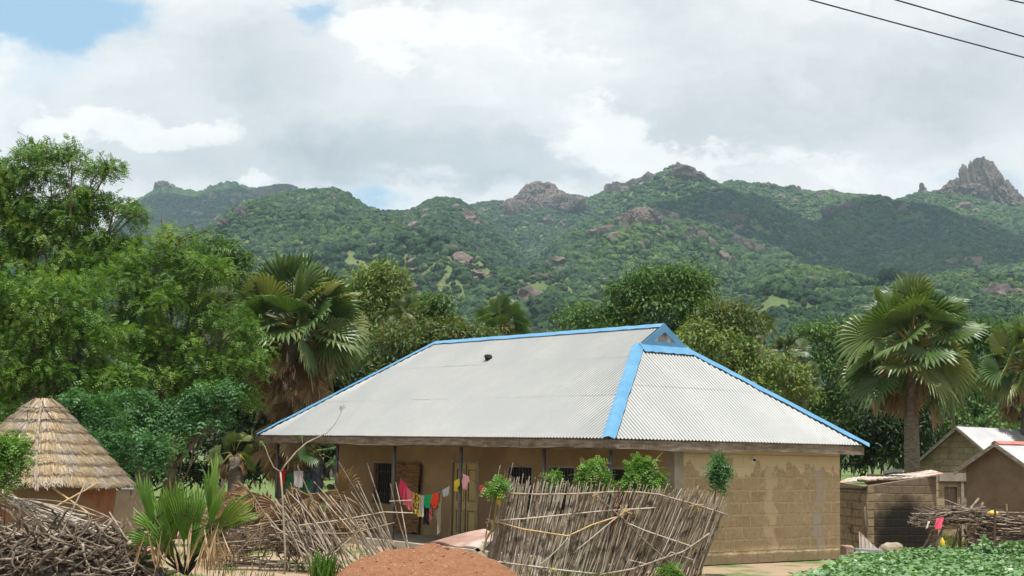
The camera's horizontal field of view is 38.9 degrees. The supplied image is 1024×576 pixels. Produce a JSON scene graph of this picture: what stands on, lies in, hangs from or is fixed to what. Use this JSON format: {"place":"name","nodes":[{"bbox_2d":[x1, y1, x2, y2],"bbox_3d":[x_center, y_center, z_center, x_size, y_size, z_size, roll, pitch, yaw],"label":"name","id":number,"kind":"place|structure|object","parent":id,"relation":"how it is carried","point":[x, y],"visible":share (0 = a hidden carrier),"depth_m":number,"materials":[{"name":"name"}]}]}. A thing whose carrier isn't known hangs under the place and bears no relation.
{"place":"outdoors","nodes":[
{"label":"outdoors","id":0,"kind":"place"},
{"bbox_2d":[428,529,498,547],"bbox_3d":[-0.732,4.932,28.603,1.419,0.435,1.197,7,-9,-44],"label":"metal sheet","id":1,"kind":"object","parent":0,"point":[474,539],"visible":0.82,"depth_m":28.45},
{"bbox_2d":[0,0,1023,231],"label":"sky","id":2,"kind":"structure","parent":0,"point":[390,104],"materials":[{"name":"white"}]},
{"bbox_2d":[60,501,973,575],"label":"grass","id":3,"kind":"structure","parent":0,"point":[949,540],"depth_m":29.73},
{"bbox_2d":[854,548,882,552],"bbox_3d":[8.736,6.457,35.573,0.665,0.100,0.300,1,-6,0],"label":"board","id":4,"kind":"object","parent":3,"relation":"on","point":[859,550],"visible":0.71,"depth_m":35.43,"materials":[{"name":"grey metal"}]},
{"bbox_2d":[46,175,1022,468],"bbox_3d":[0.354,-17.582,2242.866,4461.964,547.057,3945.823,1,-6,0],"label":"hills","id":5,"kind":"structure","parent":0,"point":[542,285],"depth_m":1453.04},
{"bbox_2d":[153,180,174,187],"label":"rock outcrop","id":6,"kind":"object","parent":5,"relation":"on","point":[163,183],"visible":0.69,"depth_m":2970.04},
{"bbox_2d":[216,205,248,227],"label":"rock outcrop","id":7,"kind":"object","parent":5,"relation":"on","point":[242,210],"visible":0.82,"depth_m":1210.08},
{"bbox_2d":[243,184,298,196],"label":"rock outcrop","id":8,"kind":"object","parent":5,"relation":"on","point":[270,189],"visible":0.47,"depth_m":2828.63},
{"bbox_2d":[462,208,484,226],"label":"rock outcrop","id":9,"kind":"object","parent":5,"relation":"on","point":[467,212],"visible":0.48,"depth_m":1423.00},
{"bbox_2d":[0,164,1023,407],"bbox_3d":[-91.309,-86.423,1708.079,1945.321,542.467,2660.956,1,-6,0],"label":"woodland","id":10,"kind":"object","parent":5,"relation":"on","point":[340,225],"visible":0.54,"depth_m":1335.20,"materials":[{"name":"green plant"}]},
{"bbox_2d":[12,164,1023,365],"bbox_3d":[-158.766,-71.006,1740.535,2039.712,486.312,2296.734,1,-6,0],"label":"scattered rocks","id":11,"kind":"object","parent":5,"relation":"on","point":[523,293],"visible":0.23,"depth_m":1360.64,"materials":[{"name":"stone"}]},
{"bbox_2d":[498,198,571,214],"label":"rock outcrop","id":12,"kind":"object","parent":5,"relation":"on","point":[511,206],"visible":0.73,"depth_m":2092.31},
{"bbox_2d":[513,181,587,211],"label":"rock dome","id":13,"kind":"object","parent":5,"relation":"on","point":[538,192],"visible":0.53,"depth_m":2136.57,"materials":[{"name":"stone"}]},
{"bbox_2d":[603,181,628,192],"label":"rock outcrop","id":14,"kind":"object","parent":5,"relation":"on","point":[616,186],"visible":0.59,"depth_m":2216.95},
{"bbox_2d":[599,207,663,234],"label":"rock outcrop","id":15,"kind":"object","parent":5,"relation":"on","point":[645,215],"visible":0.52,"depth_m":1345.81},
{"bbox_2d":[629,171,653,186],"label":"rock outcrop","id":16,"kind":"object","parent":5,"relation":"on","point":[647,176],"visible":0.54,"depth_m":2218.96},
{"bbox_2d":[660,211,681,220],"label":"rock outcrop","id":17,"kind":"object","parent":5,"relation":"on","point":[673,216],"visible":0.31,"depth_m":1492.01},
{"bbox_2d":[663,162,705,179],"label":"rock peak","id":18,"kind":"object","parent":5,"relation":"on","point":[680,171],"visible":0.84,"depth_m":1970.85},
{"bbox_2d":[686,227,717,246],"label":"rock outcrop","id":19,"kind":"object","parent":5,"relation":"on","point":[691,230],"visible":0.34,"depth_m":1189.29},
{"bbox_2d":[722,214,746,221],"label":"rock outcrop","id":20,"kind":"object","parent":5,"relation":"on","point":[737,217],"visible":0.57,"depth_m":1838.53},
{"bbox_2d":[731,236,765,252],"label":"rock outcrop","id":21,"kind":"object","parent":5,"relation":"on","point":[749,243],"visible":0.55,"depth_m":1337.54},
{"bbox_2d":[820,202,857,217],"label":"rock outcrop","id":22,"kind":"object","parent":5,"relation":"on","point":[828,211],"visible":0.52,"depth_m":2000.66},
{"bbox_2d":[873,267,904,280],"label":"hill tree","id":23,"kind":"object","parent":5,"relation":"on","point":[890,274],"visible":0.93,"depth_m":873.10,"materials":[{"name":"green plant"}]},
{"bbox_2d":[931,156,1023,206],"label":"rock peak","id":24,"kind":"object","parent":5,"relation":"on","point":[982,178],"visible":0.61,"depth_m":2332.06,"materials":[{"name":"stone"}]},
{"bbox_2d":[115,454,966,575],"bbox_3d":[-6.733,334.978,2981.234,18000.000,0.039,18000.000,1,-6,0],"label":"ground","id":25,"kind":"structure","parent":0,"point":[782,568],"depth_m":31.84,"materials":[{"name":"soil"}]},
{"bbox_2d":[0,429,44,536],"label":"bush","id":26,"kind":"object","parent":25,"relation":"on","point":[11,458],"visible":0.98,"depth_m":27.17,"materials":[{"name":"green plant"}]},
{"bbox_2d":[0,396,136,539],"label":"thatched hut","id":27,"kind":"object","parent":25,"relation":"on","point":[70,449],"visible":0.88,"depth_m":30.34,"materials":[{"name":"plant"}]},
{"bbox_2d":[0,254,158,432],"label":"neem tree","id":28,"kind":"object","parent":25,"relation":"on","point":[67,334],"visible":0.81,"depth_m":38.11,"materials":[{"name":"green plant"}]},
{"bbox_2d":[0,132,160,395],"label":"neem tree","id":29,"kind":"object","parent":25,"relation":"on","point":[24,222],"visible":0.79,"depth_m":43.19,"materials":[{"name":"green plant"}]},
{"bbox_2d":[0,533,177,575],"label":"brushwood","id":30,"kind":"object","parent":25,"relation":"on","point":[62,570],"visible":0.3,"depth_m":25.47,"materials":[{"name":"wood"}]},
{"bbox_2d":[30,554,43,570],"bbox_3d":[-8.302,4.773,25.269,0.089,0.268,0.553,0,-6,7],"label":"branch","id":31,"kind":"object","parent":30,"relation":"on","point":[36,561],"visible":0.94,"depth_m":25.28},
{"bbox_2d":[33,545,57,568],"bbox_3d":[-8.096,4.672,25.162,0.451,0.419,0.119,1,-6,5],"label":"branch","id":32,"kind":"object","parent":31,"relation":"on","point":[42,560],"visible":1,"depth_m":25.14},
{"bbox_2d":[0,484,120,532],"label":"stalk bundle","id":33,"kind":"object","parent":30,"relation":"on","point":[35,511],"visible":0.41,"depth_m":27.70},
{"bbox_2d":[43,550,85,575],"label":"branch","id":34,"kind":"object","parent":30,"relation":"in","point":[71,555],"visible":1,"depth_m":25.24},
{"bbox_2d":[105,548,155,571],"bbox_3d":[-6.808,4.830,25.811,0.920,0.467,0.124,1,-6,0],"label":"branch","id":35,"kind":"object","parent":30,"relation":"on","point":[137,565],"visible":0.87,"depth_m":25.78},
{"bbox_2d":[55,386,135,454],"bbox_3d":[-10.535,4.290,35.752,2.386,3.916,1.693,1,-6,0],"label":"bush","id":36,"kind":"object","parent":25,"relation":"on","point":[82,411],"visible":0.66,"depth_m":35.73,"materials":[{"name":"green plant"}]},
{"bbox_2d":[113,490,145,540],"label":"wall","id":37,"kind":"structure","parent":25,"relation":"on","point":[126,502],"depth_m":34.11,"materials":[{"name":"paint"}]},
{"bbox_2d":[87,420,195,494],"bbox_3d":[-8.946,4.617,34.160,2.756,2.982,1.493,1,-6,0],"label":"bush","id":38,"kind":"object","parent":25,"relation":"on","point":[150,449],"visible":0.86,"depth_m":34.06,"materials":[{"name":"green plant"}]},
{"bbox_2d":[130,401,166,529],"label":"fan palm","id":39,"kind":"object","parent":25,"relation":"on","point":[147,475],"visible":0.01,"depth_m":40.47,"materials":[{"name":"green plant"}]},
{"bbox_2d":[103,372,251,538],"bbox_3d":[-8.762,4.295,37.299,4.093,4.321,1.840,1,-6,0],"label":"bush","id":40,"kind":"object","parent":25,"relation":"on","point":[175,421],"visible":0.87,"depth_m":37.14,"materials":[{"name":"green plant"}]},
{"bbox_2d":[75,217,281,526],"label":"neem tree","id":41,"kind":"object","parent":25,"relation":"on","point":[160,343],"visible":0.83,"depth_m":40.72,"materials":[{"name":"green plant"}]},
{"bbox_2d":[121,454,259,575],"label":"young palm","id":42,"kind":"object","parent":25,"relation":"on","point":[182,519],"visible":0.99,"depth_m":25.85,"materials":[{"name":"plant"}]},
{"bbox_2d":[117,412,272,497],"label":"shade tree","id":43,"kind":"object","parent":25,"relation":"on","point":[197,475],"visible":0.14,"depth_m":45.44,"materials":[{"name":"green plant"}]},
{"bbox_2d":[192,286,237,500],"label":"fan palm","id":44,"kind":"object","parent":25,"relation":"on","point":[219,293],"visible":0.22,"depth_m":49.92,"materials":[{"name":"green plant"}]},
{"bbox_2d":[174,228,260,348],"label":"mango tree","id":45,"kind":"object","parent":25,"relation":"on","point":[243,256],"visible":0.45,"depth_m":58.14,"materials":[{"name":"green plant"}]},
{"bbox_2d":[206,430,257,526],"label":"fan palm","id":46,"kind":"object","parent":25,"relation":"on","point":[237,466],"visible":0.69,"depth_m":43.06,"materials":[{"name":"green plant"}]},
{"bbox_2d":[198,466,371,571],"bbox_3d":[-4.607,4.623,28.903,3.639,2.246,1.514,1,-6,0],"label":"palm leaf screen","id":47,"kind":"object","parent":25,"relation":"on","point":[261,532],"visible":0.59,"depth_m":28.99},
{"bbox_2d":[206,342,372,480],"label":"shade tree","id":48,"kind":"object","parent":25,"relation":"on","point":[263,419],"visible":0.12,"depth_m":52.17,"materials":[{"name":"green plant"}]},
{"bbox_2d":[214,251,373,504],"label":"fan palm","id":49,"kind":"object","parent":25,"relation":"on","point":[299,288],"visible":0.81,"depth_m":44.42,"materials":[{"name":"green plant"}]},
{"bbox_2d":[258,404,345,573],"bbox_3d":[-4.062,3.875,27.721,1.673,3.319,0.155,1,-6,-1],"label":"bare sapling","id":50,"kind":"object","parent":25,"relation":"on","point":[287,462],"visible":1,"depth_m":27.75,"materials":[{"name":"brown plant"}]},
{"bbox_2d":[284,436,335,509],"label":"fan palm","id":51,"kind":"object","parent":25,"relation":"on","point":[314,461],"visible":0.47,"depth_m":43.53,"materials":[{"name":"green plant"}]},
{"bbox_2d":[305,547,341,575],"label":"grass tuft","id":52,"kind":"object","parent":25,"relation":"on","point":[323,567],"visible":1,"depth_m":26.56,"materials":[{"name":"green plant"}]},
{"bbox_2d":[248,462,412,572],"bbox_3d":[-3.550,4.502,28.062,3.311,2.274,0.912,1,-6,0],"label":"broken stalk fence","id":53,"kind":"object","parent":25,"relation":"on","point":[339,544],"visible":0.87,"depth_m":27.95,"materials":[{"name":"wood"}]},
{"bbox_2d":[324,257,425,360],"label":"mango tree","id":54,"kind":"object","parent":25,"relation":"on","point":[386,294],"visible":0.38,"depth_m":61.88,"materials":[{"name":"green plant"}]},
{"bbox_2d":[385,294,430,335],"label":"fan palm","id":55,"kind":"object","parent":25,"relation":"on","point":[410,302],"visible":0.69,"depth_m":60.24,"materials":[{"name":"green plant"}]},
{"bbox_2d":[307,543,517,575],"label":"soil mound","id":56,"kind":"object","parent":25,"relation":"on","point":[488,567],"visible":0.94,"depth_m":25.72,"materials":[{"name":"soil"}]},
{"bbox_2d":[350,309,500,383],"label":"mango tree","id":57,"kind":"object","parent":25,"relation":"on","point":[407,342],"visible":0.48,"depth_m":55.64,"materials":[{"name":"green plant"}]},
{"bbox_2d":[383,290,470,336],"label":"mango tree","id":58,"kind":"object","parent":25,"relation":"on","point":[434,300],"visible":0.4,"depth_m":63.95,"materials":[{"name":"green plant"}]},
{"bbox_2d":[479,474,513,553],"bbox_3d":[-0.303,4.569,27.837,0.700,1.977,0.619,1,-6,0],"label":"sapling","id":59,"kind":"object","parent":25,"relation":"on","point":[498,487],"visible":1,"depth_m":27.82,"materials":[{"name":"green plant"}]},
{"bbox_2d":[471,294,533,336],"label":"fan palm","id":60,"kind":"object","parent":25,"relation":"on","point":[502,311],"visible":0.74,"depth_m":57.80,"materials":[{"name":"green plant"}]},
{"bbox_2d":[539,468,565,566],"bbox_3d":[0.818,4.614,28.648,0.528,2.110,0.526,-5,-9,44],"label":"sapling","id":61,"kind":"object","parent":25,"relation":"on","point":[555,476],"visible":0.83,"depth_m":28.68,"materials":[{"name":"green plant"}]},
{"bbox_2d":[569,455,617,558],"bbox_3d":[1.637,4.537,28.987,1.029,2.373,0.814,1,-6,0],"label":"sapling","id":62,"kind":"object","parent":25,"relation":"on","point":[595,471],"visible":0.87,"depth_m":28.96,"materials":[{"name":"green plant"}]},
{"bbox_2d":[485,463,728,575],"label":"stalk fence","id":63,"kind":"object","parent":25,"relation":"on","point":[663,551],"visible":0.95,"depth_m":28.24,"materials":[{"name":"wood"}]},
{"bbox_2d":[541,255,730,349],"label":"mango tree","id":64,"kind":"object","parent":25,"relation":"on","point":[622,308],"visible":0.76,"depth_m":59.69,"materials":[{"name":"green plant"}]},
{"bbox_2d":[614,452,671,568],"bbox_3d":[2.598,4.503,28.902,1.202,2.459,0.860,1,-6,0],"label":"sapling","id":65,"kind":"object","parent":25,"relation":"on","point":[640,470],"visible":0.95,"depth_m":28.84,"materials":[{"name":"green plant"}]},
{"bbox_2d":[654,561,684,575],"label":"sapling","id":66,"kind":"object","parent":25,"relation":"on","point":[666,570],"visible":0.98,"depth_m":27.64,"materials":[{"name":"green plant"}]},
{"bbox_2d":[699,448,737,574],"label":"sapling","id":67,"kind":"object","parent":25,"relation":"on","point":[720,470],"visible":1,"depth_m":29.10,"materials":[{"name":"green plant"}]},
{"bbox_2d":[680,296,775,366],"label":"mango tree","id":68,"kind":"object","parent":25,"relation":"on","point":[720,312],"visible":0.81,"depth_m":53.99,"materials":[{"name":"green plant"}]},
{"bbox_2d":[672,312,830,409],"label":"mango tree","id":69,"kind":"object","parent":25,"relation":"on","point":[767,371],"visible":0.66,"depth_m":47.73,"materials":[{"name":"green plant"}]},
{"bbox_2d":[746,309,778,382],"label":"tree","id":70,"kind":"object","parent":25,"relation":"on","point":[768,317],"visible":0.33,"depth_m":61.99,"materials":[{"name":"green plant"}]},
{"bbox_2d":[768,332,813,399],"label":"fan palm","id":71,"kind":"object","parent":25,"relation":"on","point":[782,342],"visible":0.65,"depth_m":55.89,"materials":[{"name":"green plant"}]},
{"bbox_2d":[794,359,820,409],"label":"tree","id":72,"kind":"object","parent":25,"relation":"on","point":[816,372],"visible":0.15,"depth_m":56.70,"materials":[{"name":"green plant"}]},
{"bbox_2d":[780,312,905,480],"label":"shade tree","id":73,"kind":"object","parent":25,"relation":"on","point":[818,333],"visible":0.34,"depth_m":61.47,"materials":[{"name":"green plant"}]},
{"bbox_2d":[840,545,853,554],"bbox_3d":[8.188,6.436,35.574,0.379,0.220,0.300,1,-6,0],"label":"brick","id":74,"kind":"object","parent":25,"relation":"on","point":[845,549],"visible":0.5,"depth_m":35.43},
{"bbox_2d":[859,532,877,553],"bbox_3d":[8.867,6.337,35.895,0.555,0.574,0.133,-2,-7,23],"label":"roofing scrap","id":75,"kind":"object","parent":25,"relation":"on","point":[864,542],"visible":0.5,"depth_m":35.96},
{"bbox_2d":[879,542,903,553],"bbox_3d":[9.470,6.547,36.112,0.651,0.415,0.520,1,-6,0],"label":"boulder","id":76,"kind":"object","parent":25,"relation":"on","point":[889,546],"visible":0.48,"depth_m":35.96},
{"bbox_2d":[840,470,943,550],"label":"shed","id":77,"kind":"structure","parent":25,"relation":"on","point":[889,502],"depth_m":38.24,"materials":[{"name":"brick"}]},
{"bbox_2d":[827,394,963,483],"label":"shade tree","id":78,"kind":"object","parent":25,"relation":"on","point":[878,438],"visible":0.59,"depth_m":53.35,"materials":[{"name":"green plant"}]},
{"bbox_2d":[788,545,1023,575],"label":"bean plants","id":79,"kind":"object","parent":25,"relation":"on","point":[943,561],"visible":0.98,"depth_m":25.96,"materials":[{"name":"green plant"}]},
{"bbox_2d":[833,270,988,473],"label":"fan palm","id":80,"kind":"object","parent":25,"relation":"on","point":[942,371],"visible":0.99,"depth_m":48.59,"materials":[{"name":"green plant"}]},
{"bbox_2d":[852,401,988,471],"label":"savanna tree","id":81,"kind":"object","parent":25,"relation":"on","point":[958,419],"visible":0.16,"depth_m":83.53,"materials":[{"name":"green plant"}]},
{"bbox_2d":[859,305,1023,429],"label":"shade tree","id":82,"kind":"object","parent":25,"relation":"on","point":[978,345],"visible":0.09,"depth_m":71.44,"materials":[{"name":"green plant"}]},
{"bbox_2d":[936,473,966,535],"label":"annex","id":83,"kind":"object","parent":25,"relation":"on","point":[951,487],"visible":0.41,"depth_m":45.67,"materials":[{"name":"beige brick"}]},
{"bbox_2d":[907,498,1003,549],"bbox_3d":[11.176,6.032,36.559,2.534,1.465,1.872,1,-6,0],"label":"brush rack","id":84,"kind":"object","parent":25,"relation":"on","point":[953,515],"visible":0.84,"depth_m":36.18,"materials":[{"name":"wood"}]},
{"bbox_2d":[903,426,1023,472],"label":"house","id":85,"kind":"structure","parent":25,"relation":"on","point":[955,448],"depth_m":52.06,"materials":[{"name":"grey metal"}]},
{"bbox_2d":[942,387,1004,431],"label":"savanna tree","id":86,"kind":"object","parent":25,"relation":"on","point":[979,409],"visible":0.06,"depth_m":125.43,"materials":[{"name":"green plant"}]},
{"bbox_2d":[969,534,1001,556],"bbox_3d":[9.483,5.414,29.099,0.650,0.926,0.652,6,-8,-38],"label":"crop stem","id":87,"kind":"object","parent":25,"relation":"on","point":[986,548],"visible":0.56,"depth_m":29.00,"materials":[{"name":"green plant"}]},
{"bbox_2d":[953,441,1023,533],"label":"house","id":88,"kind":"structure","parent":25,"relation":"on","point":[994,470],"depth_m":41.77,"materials":[{"name":"brown brick"}]},
{"bbox_2d":[962,504,1023,551],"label":"stick stack","id":89,"kind":"object","parent":25,"relation":"on","point":[1010,529],"visible":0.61,"depth_m":35.92,"materials":[{"name":"wood"}]},
{"bbox_2d":[976,410,1011,427],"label":"savanna tree","id":90,"kind":"object","parent":25,"relation":"on","point":[984,420],"visible":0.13,"depth_m":104.31,"materials":[{"name":"green plant"}]},
{"bbox_2d":[975,316,1023,435],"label":"fan palm","id":91,"kind":"object","parent":25,"relation":"on","point":[995,375],"visible":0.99,"depth_m":53.88,"materials":[{"name":"green plant"}]},
{"bbox_2d":[995,405,1020,428],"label":"savanna tree","id":92,"kind":"object","parent":25,"relation":"on","point":[1016,426],"visible":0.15,"depth_m":84.29,"materials":[{"name":"green plant"}]},
{"bbox_2d":[999,540,1023,556],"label":"crop stem","id":93,"kind":"object","parent":25,"relation":"on","point":[1004,545],"visible":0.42,"depth_m":29.06,"materials":[{"name":"green plant"}]},
{"bbox_2d":[256,323,869,570],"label":"house","id":94,"kind":"structure","parent":0,"point":[445,413],"depth_m":34.18,"materials":[{"name":"metal"}]},
{"bbox_2d":[371,461,392,503],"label":"window","id":95,"kind":"structure","parent":94,"relation":"in","point":[385,469],"depth_m":40.09,"materials":[{"name":"metal"}]},
{"bbox_2d":[394,462,420,533],"bbox_3d":[-2.842,5.637,38.840,0.090,1.888,1.258,6,-8,-38],"label":"woven mat","id":96,"kind":"object","parent":94,"relation":"on","point":[410,473],"visible":0.59,"depth_m":38.76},
{"bbox_2d":[453,463,477,535],"bbox_3d":[-1.166,5.456,37.026,0.060,1.935,1.070,6,-8,-38],"label":"door","id":97,"kind":"structure","parent":94,"relation":"in","point":[469,496],"depth_m":36.97,"materials":[{"name":"paint"}]},
{"bbox_2d":[506,465,532,511],"bbox_3d":[0.237,4.899,35.363,0.174,1.130,1.040,6,-8,-38],"label":"window","id":98,"kind":"structure","parent":94,"relation":"in","point":[517,470],"depth_m":35.40,"materials":[{"name":"metal"}]},
{"bbox_2d":[547,465,575,515],"bbox_3d":[1.224,4.772,34.142,0.174,1.150,0.990,6,-8,-38],"label":"window","id":99,"kind":"structure","parent":94,"relation":"in","point":[567,471],"depth_m":34.17,"materials":[{"name":"metal"}]},
{"bbox_2d":[604,467,630,553],"bbox_3d":[2.435,5.021,32.596,0.184,1.960,0.870,6,-8,-38],"label":"doorway","id":100,"kind":"structure","parent":94,"relation":"in","point":[620,471],"depth_m":32.72,"materials":[{"name":"metal"}]},
{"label":"clothesline","id":101,"kind":"object","parent":94,"relation":"attached to","visible":0},
{"bbox_2d":[399,478,407,501],"bbox_3d":[-2.642,4.958,35.444,0.084,0.580,0.345,6,-8,-39],"label":"shirt","id":102,"kind":"object","parent":101,"relation":"hanging from","point":[403,485],"visible":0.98,"depth_m":35.47,"materials":[{"name":"pink fabric"}]},
{"bbox_2d":[403,487,413,511],"bbox_3d":[-2.508,5.138,35.245,0.088,0.650,0.408,6,-8,-38],"label":"dress","id":103,"kind":"object","parent":101,"relation":"hanging from","point":[410,493],"visible":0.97,"depth_m":35.20,"materials":[{"name":"pink fabric"}]},
{"bbox_2d":[411,492,420,516],"bbox_3d":[-2.314,5.234,34.972,0.089,0.606,0.401,6,-8,-39],"label":"blouse","id":104,"kind":"object","parent":101,"relation":"hanging from","point":[416,502],"visible":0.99,"depth_m":34.96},
{"bbox_2d":[431,493,438,509],"bbox_3d":[-1.816,5.067,34.392,0.085,0.411,0.274,7,-9,-42],"label":"shirt","id":105,"kind":"object","parent":101,"relation":"hanging from","point":[435,500],"visible":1,"depth_m":34.37,"materials":[{"name":"orange fabric"}]},
{"bbox_2d":[435,491,442,534],"bbox_3d":[-1.730,5.333,34.311,0.091,1.035,0.244,6,-8,-35],"label":"rag","id":106,"kind":"object","parent":101,"relation":"hanging from","point":[438,512],"visible":1,"depth_m":34.29,"materials":[{"name":"beige"}]},
{"bbox_2d":[810,0,1023,57],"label":"wire","id":107,"kind":"object","parent":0,"point":[915,28],"visible":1,"depth_m":18.90,"materials":[{"name":"metal"}]},
{"bbox_2d":[895,0,1023,36],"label":"wire","id":108,"kind":"object","parent":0,"point":[959,18],"visible":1,"depth_m":18.44,"materials":[{"name":"metal"}]},
{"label":"clothesline","id":109,"kind":"object","parent":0,"visible":0},
{"bbox_2d":[285,472,311,496],"bbox_3d":[-5.771,5.509,39.183,0.084,1.114,1.522,6,-8,-38],"label":"blanket","id":110,"kind":"object","parent":109,"relation":"hanging from","point":[289,477],"visible":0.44,"depth_m":39.45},
{"bbox_2d":[294,471,302,487],"bbox_3d":[-5.784,5.183,39.177,0.089,0.474,0.520,6,-8,-39],"label":"cloth","id":111,"kind":"object","parent":109,"relation":"hanging from","point":[298,481],"visible":0.9,"depth_m":39.18,"materials":[{"name":"grey"}]},
{"bbox_2d":[311,466,321,500],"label":"trousers","id":112,"kind":"object","parent":109,"relation":"hanging from","point":[317,475],"visible":0.73,"depth_m":38.52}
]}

